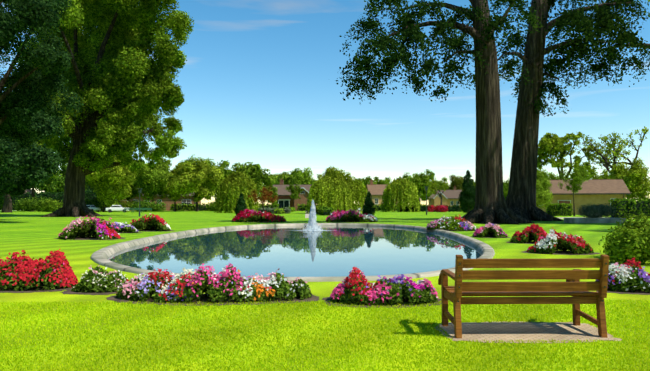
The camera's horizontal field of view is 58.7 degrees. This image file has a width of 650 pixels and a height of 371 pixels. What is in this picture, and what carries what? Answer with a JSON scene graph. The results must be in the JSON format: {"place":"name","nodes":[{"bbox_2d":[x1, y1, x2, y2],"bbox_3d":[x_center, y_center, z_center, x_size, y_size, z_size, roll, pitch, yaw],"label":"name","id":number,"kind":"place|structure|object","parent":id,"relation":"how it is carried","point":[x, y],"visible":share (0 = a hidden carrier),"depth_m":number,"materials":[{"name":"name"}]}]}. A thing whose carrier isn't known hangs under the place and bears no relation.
{"place":"outdoors","nodes":[
{"label":"outdoors","id":0,"kind":"place"},
{"bbox_2d":[122,196,200,210],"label":"house walls","id":1,"kind":"structure","parent":0,"point":[167,201],"depth_m":150.75,"materials":[{"name":"brown brick"}]},
{"bbox_2d":[134,200,190,204],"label":"house window glass","id":2,"kind":"object","parent":1,"relation":"in","point":[188,202],"visible":0.15,"depth_m":151.03,"materials":[{"name":"glass"}]},
{"bbox_2d":[276,199,290,207],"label":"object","id":3,"kind":"object","parent":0,"point":[282,204],"depth_m":148.80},
{"bbox_2d":[278,192,300,206],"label":"house walls","id":4,"kind":"structure","parent":0,"point":[288,197],"depth_m":150.33,"materials":[{"name":"brick"}]},
{"bbox_2d":[273,185,310,194],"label":"house roof","id":5,"kind":"structure","parent":4,"relation":"on","point":[281,190],"depth_m":152.79,"materials":[{"name":"brown tile"}]},
{"bbox_2d":[107,226,480,276],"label":"pond water","id":6,"kind":"structure","parent":0,"point":[333,251],"depth_m":19.05,"materials":[{"name":"teal liquid"}]},
{"bbox_2d":[303,200,322,230],"bbox_3d":[-0.734,1.825,35.016,1.197,2.011,1.199,0,-2,-1],"label":"fountain spray","id":7,"kind":"object","parent":6,"relation":"in","point":[312,224],"visible":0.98,"depth_m":34.87,"materials":[{"name":"liquid"}]},
{"bbox_2d":[294,189,308,210],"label":"house gable walls","id":8,"kind":"structure","parent":0,"point":[302,200],"depth_m":149.15,"materials":[{"name":"brick"}]},
{"bbox_2d":[0,210,649,370],"bbox_3d":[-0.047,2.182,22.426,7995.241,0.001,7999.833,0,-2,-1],"label":"ground","id":9,"kind":"structure","parent":0,"point":[32,234],"depth_m":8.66,"materials":[{"name":"green plant"}]},
{"bbox_2d":[0,128,50,212],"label":"tree","id":10,"kind":"object","parent":9,"relation":"on","point":[7,206],"depth_m":113.09,"materials":[{"name":"plant"}]},
{"bbox_2d":[13,197,53,211],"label":"shrub","id":11,"kind":"object","parent":9,"relation":"on","point":[25,204],"visible":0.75,"depth_m":123.75,"materials":[{"name":"green plant"}]},
{"bbox_2d":[0,284,74,292],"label":"flower bed soil","id":12,"kind":"structure","parent":9,"relation":"on","point":[30,290],"depth_m":9.55,"materials":[{"name":"brown soil"}]},
{"bbox_2d":[0,248,77,290],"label":"bed","id":13,"kind":"object","parent":12,"relation":"on","point":[68,273],"depth_m":9.70,"materials":[{"name":"red plant"}]},
{"bbox_2d":[0,0,83,207],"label":"tree","id":14,"kind":"object","parent":9,"relation":"on","point":[27,116],"depth_m":49.02,"materials":[{"name":"green plant"}]},
{"bbox_2d":[32,166,58,210],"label":"tree","id":15,"kind":"object","parent":9,"relation":"on","point":[33,194],"depth_m":133.23,"materials":[{"name":"plant"}]},
{"bbox_2d":[0,191,99,210],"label":"hedge","id":16,"kind":"object","parent":9,"relation":"on","point":[47,193],"depth_m":147.54,"materials":[{"name":"green plant"}]},
{"bbox_2d":[34,162,67,193],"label":"tree","id":17,"kind":"object","parent":9,"relation":"on","point":[57,184],"visible":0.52,"depth_m":163.41,"materials":[{"name":"green plant"}]},
{"bbox_2d":[40,199,62,211],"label":"shrub","id":18,"kind":"object","parent":9,"relation":"on","point":[50,205],"visible":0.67,"depth_m":119.89,"materials":[{"name":"green plant"}]},
{"bbox_2d":[60,183,93,192],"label":"tree","id":19,"kind":"object","parent":9,"relation":"on","point":[89,189],"depth_m":184.13,"materials":[{"name":"plant"}]},
{"bbox_2d":[53,237,124,239],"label":"bed soil","id":20,"kind":"structure","parent":9,"relation":"on","point":[85,238],"depth_m":24.52,"materials":[{"name":"soil"}]},
{"bbox_2d":[58,216,120,239],"bbox_3d":[-10.038,1.800,24.697,2.713,1.038,2.538,0,-2,-1],"label":"bed","id":21,"kind":"object","parent":9,"relation":"on","point":[84,230],"depth_m":24.22,"materials":[{"name":"plant"}]},
{"bbox_2d":[62,289,116,294],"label":"bed soil","id":22,"kind":"structure","parent":9,"relation":"on","point":[69,291],"depth_m":9.33,"materials":[{"name":"brown soil"}]},
{"bbox_2d":[71,265,127,292],"bbox_3d":[-3.750,1.546,9.700,0.912,0.454,0.863,0,-2,-1],"label":"green bed","id":23,"kind":"object","parent":22,"relation":"on","point":[84,284],"depth_m":9.43,"materials":[{"name":"plant"}]},
{"bbox_2d":[86,205,100,211],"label":"car body","id":24,"kind":"object","parent":9,"relation":"on","point":[92,207],"visible":0.4,"depth_m":122.01,"materials":[{"name":"blue paint"}]},
{"bbox_2d":[0,0,193,216],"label":"tree","id":25,"kind":"object","parent":9,"relation":"on","point":[123,74],"depth_m":70.51,"materials":[{"name":"green plant"}]},
{"bbox_2d":[85,197,109,211],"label":"shrub","id":26,"kind":"object","parent":9,"relation":"on","point":[95,202],"visible":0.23,"depth_m":125.89,"materials":[{"name":"green plant"}]},
{"bbox_2d":[85,156,138,211],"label":"tree","id":27,"kind":"object","parent":9,"relation":"on","point":[112,184],"depth_m":120.98,"materials":[{"name":"green plant"}]},
{"bbox_2d":[106,205,128,211],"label":"car body","id":28,"kind":"object","parent":9,"relation":"on","point":[112,208],"visible":0.94,"depth_m":114.19,"materials":[{"name":"white paint"}]},
{"bbox_2d":[106,222,138,232],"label":"bed","id":29,"kind":"object","parent":9,"relation":"on","point":[125,229],"depth_m":29.60,"materials":[{"name":"white plant"}]},
{"bbox_2d":[115,199,134,210],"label":"shrub","id":30,"kind":"object","parent":9,"relation":"on","point":[129,204],"visible":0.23,"depth_m":130.19,"materials":[{"name":"green plant"}]},
{"bbox_2d":[120,181,140,200],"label":"tree","id":31,"kind":"object","parent":9,"relation":"on","point":[132,195],"depth_m":132.31,"materials":[{"name":"plant"}]},
{"bbox_2d":[137,188,141,216],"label":"lamp post","id":32,"kind":"object","parent":9,"relation":"on","point":[139,190],"visible":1,"depth_m":72.74,"materials":[{"name":"grey metal"}]},
{"bbox_2d":[132,200,165,211],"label":"shrub","id":33,"kind":"object","parent":9,"relation":"on","point":[157,206],"visible":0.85,"depth_m":124.32,"materials":[{"name":"green plant"}]},
{"bbox_2d":[130,213,170,230],"bbox_3d":[-9.828,2.064,32.114,2.553,1.042,2.550,0,-2,-1],"label":"bed","id":34,"kind":"object","parent":9,"relation":"on","point":[152,224],"depth_m":31.72,"materials":[{"name":"red plant"}]},
{"bbox_2d":[132,162,173,204],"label":"tree","id":35,"kind":"object","parent":9,"relation":"on","point":[153,179],"depth_m":130.87,"materials":[{"name":"green plant"}]},
{"bbox_2d":[138,230,174,231],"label":"bed soil","id":36,"kind":"structure","parent":9,"relation":"on","point":[154,230],"depth_m":32.32,"materials":[{"name":"soil"}]},
{"bbox_2d":[146,157,171,171],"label":"tree","id":37,"kind":"object","parent":9,"relation":"on","point":[161,161],"visible":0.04,"depth_m":209.06,"materials":[{"name":"plant"}]},
{"bbox_2d":[160,172,185,210],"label":"tree","id":38,"kind":"object","parent":9,"relation":"on","point":[165,192],"depth_m":131.99,"materials":[{"name":"green plant"}]},
{"bbox_2d":[174,154,214,169],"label":"tree","id":39,"kind":"object","parent":9,"relation":"on","point":[191,160],"visible":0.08,"depth_m":184.25,"materials":[{"name":"plant"}]},
{"bbox_2d":[167,157,224,210],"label":"tree","id":40,"kind":"object","parent":9,"relation":"on","point":[193,178],"depth_m":131.21,"materials":[{"name":"green plant"}]},
{"bbox_2d":[107,293,319,305],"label":"bed soil","id":41,"kind":"structure","parent":9,"relation":"on","point":[297,298],"depth_m":8.55,"materials":[{"name":"brown soil"}]},
{"bbox_2d":[162,282,195,302],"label":"flowers","id":42,"kind":"object","parent":41,"relation":"on","point":[170,294],"depth_m":8.37,"materials":[{"name":"plant"}]},
{"bbox_2d":[116,262,311,303],"bbox_3d":[-1.705,1.444,8.816,3.024,0.590,1.122,0,-2,-1],"label":"flower bed","id":43,"kind":"object","parent":41,"relation":"on","point":[214,294],"depth_m":8.54,"materials":[{"name":"plant"}]},
{"bbox_2d":[206,158,229,199],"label":"tree","id":44,"kind":"object","parent":9,"relation":"on","point":[221,167],"depth_m":198.65,"materials":[{"name":"plant"}]},
{"bbox_2d":[206,201,229,211],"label":"shrub","id":45,"kind":"object","parent":9,"relation":"on","point":[211,206],"visible":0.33,"depth_m":128.63,"materials":[{"name":"green plant"}]},
{"bbox_2d":[170,203,279,210],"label":"hedge","id":46,"kind":"object","parent":9,"relation":"on","point":[191,204],"depth_m":144.55,"materials":[{"name":"green plant"}]},
{"bbox_2d":[214,171,259,212],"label":"willow","id":47,"kind":"object","parent":9,"relation":"on","point":[231,188],"depth_m":105.47,"materials":[{"name":"green plant"}]},
{"bbox_2d":[235,193,246,214],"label":"cypress","id":48,"kind":"object","parent":9,"relation":"on","point":[241,205],"depth_m":69.60,"materials":[{"name":"green plant"}]},
{"bbox_2d":[223,160,277,194],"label":"tree","id":49,"kind":"object","parent":9,"relation":"on","point":[257,175],"visible":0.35,"depth_m":171.93,"materials":[{"name":"green plant"}]},
{"bbox_2d":[232,209,285,221],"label":"bed","id":50,"kind":"object","parent":9,"relation":"on","point":[246,215],"depth_m":48.55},
{"bbox_2d":[248,186,277,211],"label":"red tree","id":51,"kind":"object","parent":9,"relation":"on","point":[265,194],"depth_m":88.88,"materials":[{"name":"red plant"}]},
{"bbox_2d":[257,186,277,208],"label":"tree","id":52,"kind":"object","parent":9,"relation":"on","point":[273,189],"depth_m":133.08,"materials":[{"name":"green plant"}]},
{"bbox_2d":[258,207,290,213],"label":"hedge","id":53,"kind":"object","parent":9,"relation":"on","point":[285,208],"depth_m":98.53,"materials":[{"name":"plant"}]},
{"bbox_2d":[271,171,288,180],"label":"tree","id":54,"kind":"object","parent":9,"relation":"on","point":[280,175],"visible":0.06,"depth_m":216.80,"materials":[{"name":"plant"}]},
{"bbox_2d":[274,207,294,213],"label":"hedge","id":55,"kind":"object","parent":9,"relation":"on","point":[283,211],"depth_m":95.93,"materials":[{"name":"plant"}]},
{"bbox_2d":[285,183,303,204],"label":"tree","id":56,"kind":"object","parent":9,"relation":"on","point":[294,191],"depth_m":145.52,"materials":[{"name":"green plant"}]},
{"bbox_2d":[275,167,314,184],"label":"tree","id":57,"kind":"object","parent":9,"relation":"on","point":[296,176],"visible":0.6,"depth_m":191.53,"materials":[{"name":"green plant"}]},
{"bbox_2d":[309,206,332,214],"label":"hedge","id":58,"kind":"object","parent":9,"relation":"on","point":[320,210],"depth_m":80.60,"materials":[{"name":"plant"}]},
{"bbox_2d":[316,167,352,178],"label":"tree","id":59,"kind":"object","parent":9,"relation":"on","point":[332,171],"visible":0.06,"depth_m":197.85,"materials":[{"name":"green plant"}]},
{"bbox_2d":[305,174,366,213],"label":"willow","id":60,"kind":"object","parent":9,"relation":"on","point":[335,192],"depth_m":97.68,"materials":[{"name":"green plant"}]},
{"bbox_2d":[325,209,377,221],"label":"bed","id":61,"kind":"object","parent":9,"relation":"on","point":[350,218],"depth_m":48.83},
{"bbox_2d":[297,203,425,210],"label":"hedge","id":62,"kind":"object","parent":9,"relation":"on","point":[303,205],"depth_m":137.42,"materials":[{"name":"green plant"}]},
{"bbox_2d":[353,176,375,198],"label":"tree","id":63,"kind":"object","parent":9,"relation":"on","point":[366,180],"visible":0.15,"depth_m":207.25,"materials":[{"name":"plant"}]},
{"bbox_2d":[362,191,375,215],"bbox_3d":[4.681,2.100,62.170,1.505,2.989,1.446,0,-2,-1],"label":"cypress","id":64,"kind":"object","parent":9,"relation":"on","point":[368,204],"depth_m":61.87,"materials":[{"name":"green plant"}]},
{"bbox_2d":[373,177,388,183],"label":"tree","id":65,"kind":"object","parent":9,"relation":"on","point":[376,180],"visible":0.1,"depth_m":229.27,"materials":[{"name":"plant"}]},
{"bbox_2d":[322,296,441,307],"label":"flower bed soil","id":66,"kind":"structure","parent":9,"relation":"on","point":[345,304],"depth_m":8.20,"materials":[{"name":"brown soil"}]},
{"bbox_2d":[330,267,437,305],"bbox_3d":[0.868,1.463,8.563,1.606,0.531,0.978,0,-2,-1],"label":"flower bed","id":67,"kind":"object","parent":66,"relation":"on","point":[403,291],"depth_m":8.29,"materials":[{"name":"plant"}]},
{"bbox_2d":[380,176,420,211],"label":"willow","id":68,"kind":"object","parent":9,"relation":"on","point":[399,190],"depth_m":121.07,"materials":[{"name":"green plant"}]},
{"bbox_2d":[402,169,435,201],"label":"tree","id":69,"kind":"object","parent":9,"relation":"on","point":[421,180],"depth_m":189.81,"materials":[{"name":"green plant"}]},
{"bbox_2d":[425,186,427,214],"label":"lamp post","id":70,"kind":"object","parent":9,"relation":"on","point":[426,188],"visible":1,"depth_m":85.18,"materials":[{"name":"grey metal"}]},
{"bbox_2d":[404,204,460,211],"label":"hedge","id":71,"kind":"object","parent":9,"relation":"on","point":[421,206],"depth_m":123.89,"materials":[{"name":"green plant"}]},
{"bbox_2d":[427,205,447,211],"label":"red shrub","id":72,"kind":"object","parent":9,"relation":"on","point":[441,208],"visible":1,"depth_m":115.27,"materials":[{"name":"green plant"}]},
{"bbox_2d":[427,179,449,204],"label":"tree","id":73,"kind":"object","parent":9,"relation":"on","point":[434,183],"depth_m":167.15,"materials":[{"name":"green plant"}]},
{"bbox_2d":[429,177,448,189],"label":"tree","id":74,"kind":"object","parent":9,"relation":"on","point":[444,179],"visible":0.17,"depth_m":229.76,"materials":[{"name":"plant"}]},
{"bbox_2d":[426,215,475,230],"bbox_3d":[7.190,2.145,33.048,2.302,0.979,3.262,1,-2,-29],"label":"bed","id":75,"kind":"object","parent":9,"relation":"on","point":[454,225],"depth_m":32.31,"materials":[{"name":"plant"}]},
{"bbox_2d":[448,175,473,190],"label":"tree","id":76,"kind":"object","parent":9,"relation":"on","point":[457,182],"visible":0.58,"depth_m":209.03,"materials":[{"name":"green plant"}]},
{"bbox_2d":[458,170,474,213],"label":"conifer","id":77,"kind":"object","parent":9,"relation":"on","point":[464,201],"depth_m":89.68,"materials":[{"name":"green plant"}]},
{"bbox_2d":[472,222,507,237],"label":"bed","id":78,"kind":"object","parent":9,"relation":"on","point":[488,231],"depth_m":25.39,"materials":[{"name":"pink plant"}]},
{"bbox_2d":[471,236,509,237],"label":"bed soil","id":79,"kind":"structure","parent":9,"relation":"on","point":[488,237],"depth_m":25.29,"materials":[{"name":"soil"}]},
{"bbox_2d":[373,0,649,224],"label":"tree trunks","id":80,"kind":"object","parent":9,"relation":"on","point":[516,207],"visible":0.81,"depth_m":46.40,"materials":[{"name":"brown wood"}]},
{"bbox_2d":[336,0,535,103],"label":"tree leaves","id":81,"kind":"object","parent":80,"relation":"attached to","point":[410,35],"visible":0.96,"depth_m":44.33,"materials":[{"name":"green plant"}]},
{"bbox_2d":[456,11,638,89],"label":"tree leaves","id":82,"kind":"object","parent":80,"relation":"attached to","point":[617,28],"visible":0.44,"depth_m":53.26,"materials":[{"name":"green plant"}]},
{"bbox_2d":[496,0,649,116],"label":"tree leaves","id":83,"kind":"object","parent":80,"relation":"attached to","point":[612,54],"visible":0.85,"depth_m":53.44,"materials":[{"name":"green plant"}]},
{"bbox_2d":[507,241,535,243],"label":"bed soil","id":84,"kind":"structure","parent":9,"relation":"on","point":[531,242],"depth_m":21.89,"materials":[{"name":"soil"}]},
{"bbox_2d":[438,254,608,337],"bbox_3d":[2.188,1.199,6.532,1.630,0.899,0.917,0,-2,-1],"label":"bench","id":85,"kind":"object","parent":9,"relation":"on","point":[576,289],"visible":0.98,"depth_m":6.17,"materials":[{"name":"brown wood"}]},
{"bbox_2d":[503,168,553,209],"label":"tree","id":86,"kind":"object","parent":9,"relation":"on","point":[544,198],"visible":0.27,"depth_m":68.95,"materials":[{"name":"green plant"}]},
{"bbox_2d":[509,223,547,242],"bbox_3d":[7.756,1.826,21.904,1.572,0.796,1.634,0,-2,-1],"label":"bed","id":87,"kind":"object","parent":9,"relation":"on","point":[533,236],"depth_m":21.58,"materials":[{"name":"red plant"}]},
{"bbox_2d":[546,172,569,179],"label":"tree","id":88,"kind":"object","parent":9,"relation":"on","point":[552,177],"visible":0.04,"depth_m":200.12,"materials":[{"name":"plant"}]},
{"bbox_2d":[545,203,572,215],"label":"hedge block","id":89,"kind":"structure","parent":9,"relation":"on","point":[559,205],"depth_m":76.74,"materials":[{"name":"green plant"}]},
{"bbox_2d":[523,250,600,254],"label":"bed soil","id":90,"kind":"structure","parent":9,"relation":"on","point":[559,252],"depth_m":16.89,"materials":[{"name":"soil"}]},
{"bbox_2d":[527,227,593,253],"bbox_3d":[7.016,1.648,17.282,1.917,0.799,1.609,0,-2,-1],"label":"bed","id":91,"kind":"object","parent":90,"relation":"on","point":[563,245],"depth_m":16.90,"materials":[{"name":"plant"}]},
{"bbox_2d":[537,131,601,179],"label":"tree","id":92,"kind":"object","parent":9,"relation":"on","point":[546,141],"depth_m":147.36,"materials":[{"name":"green plant"}]},
{"bbox_2d":[557,164,594,215],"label":"tree","id":93,"kind":"object","parent":9,"relation":"on","point":[579,175],"depth_m":73.86,"materials":[{"name":"green plant"}]},
{"bbox_2d":[564,218,626,222],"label":"path","id":94,"kind":"structure","parent":9,"relation":"on","point":[590,220],"depth_m":45.23,"materials":[{"name":"grey concrete"}]},
{"bbox_2d":[577,202,615,217],"bbox_3d":[21.759,1.979,46.260,2.985,1.280,1.810,0,-2,-1],"label":"planter shrub","id":95,"kind":"object","parent":9,"relation":"on","point":[596,211],"visible":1,"depth_m":45.84,"materials":[{"name":"green plant"}]},
{"bbox_2d":[593,169,613,178],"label":"tree","id":96,"kind":"object","parent":9,"relation":"on","point":[604,175],"visible":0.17,"depth_m":179.88,"materials":[{"name":"plant"}]},
{"bbox_2d":[573,126,648,177],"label":"tree","id":97,"kind":"object","parent":9,"relation":"on","point":[605,139],"depth_m":141.45,"materials":[{"name":"green plant"}]},
{"bbox_2d":[597,286,649,294],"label":"bed soil","id":98,"kind":"structure","parent":9,"relation":"on","point":[642,292],"depth_m":9.33,"materials":[{"name":"soil"}]},
{"bbox_2d":[595,257,649,292],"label":"bed","id":99,"kind":"object","parent":98,"relation":"on","point":[629,283],"depth_m":9.45,"materials":[{"name":"plant"}]},
{"bbox_2d":[598,225,649,263],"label":"shrub","id":100,"kind":"object","parent":9,"relation":"on","point":[631,244],"visible":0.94,"depth_m":13.68,"materials":[{"name":"green plant"}]},
{"bbox_2d":[602,213,649,249],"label":"shrub","id":101,"kind":"object","parent":9,"relation":"on","point":[638,224],"visible":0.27,"depth_m":15.03,"materials":[{"name":"green plant"}]},
{"bbox_2d":[608,157,649,198],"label":"tree","id":102,"kind":"object","parent":9,"relation":"on","point":[636,180],"depth_m":119.29,"materials":[{"name":"green plant"}]},
{"bbox_2d":[608,197,649,217],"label":"hedge","id":103,"kind":"object","parent":9,"relation":"on","point":[629,205],"depth_m":61.89,"materials":[{"name":"green plant"}]},
{"bbox_2d":[0,0,649,204],"label":"sky","id":104,"kind":"structure","parent":0,"point":[257,80],"materials":[{"name":"blue"}]},
{"bbox_2d":[367,188,396,205],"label":"house walls","id":105,"kind":"structure","parent":0,"point":[378,197],"depth_m":166.01,"materials":[{"name":"paint"}]},
{"bbox_2d":[365,185,387,194],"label":"house roof","id":106,"kind":"structure","parent":105,"relation":"on","point":[376,189],"depth_m":168.03,"materials":[{"name":"brown tile"}]},
{"bbox_2d":[434,193,445,206],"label":"house gable walls","id":107,"kind":"structure","parent":0,"point":[437,199],"depth_m":201.34,"materials":[{"name":"paint"}]},
{"bbox_2d":[429,199,459,206],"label":"house walls","id":108,"kind":"structure","parent":0,"point":[431,201],"depth_m":201.74,"materials":[{"name":"paint"}]},
{"bbox_2d":[427,190,461,198],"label":"house roof","id":109,"kind":"structure","parent":108,"relation":"on","point":[451,193],"depth_m":203.73,"materials":[{"name":"tile"}]},
{"bbox_2d":[436,321,621,342],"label":"bench paving","id":110,"kind":"structure","parent":0,"point":[515,330],"depth_m":6.39,"materials":[{"name":"grey concrete"}]},
{"bbox_2d":[538,194,625,214],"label":"yellow house walls","id":111,"kind":"structure","parent":0,"point":[579,200],"depth_m":85.14,"materials":[{"name":"yellow paint"}]},
{"bbox_2d":[546,180,630,193],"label":"roof","id":112,"kind":"structure","parent":111,"relation":"on","point":[604,186],"depth_m":85.92,"materials":[{"name":"brown tile"}]},
{"bbox_2d":[552,194,623,197],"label":"yellow house gutters","id":113,"kind":"object","parent":112,"relation":"attached to","point":[579,194],"visible":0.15,"depth_m":84.76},
{"bbox_2d":[557,217,632,218],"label":"path","id":114,"kind":"structure","parent":0,"point":[572,217],"depth_m":66.75,"materials":[{"name":"concrete"}]},
{"bbox_2d":[571,179,622,179],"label":"yellow house ridge","id":115,"kind":"structure","parent":0,"point":[604,179],"depth_m":87.71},
{"label":"pond floor","id":116,"kind":"structure","parent":0,"visible":0},
{"bbox_2d":[91,223,494,281],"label":"pond kerb","id":117,"kind":"structure","parent":116,"relation":"on","point":[102,255],"depth_m":19.45,"materials":[{"name":"stone"}]}
]}

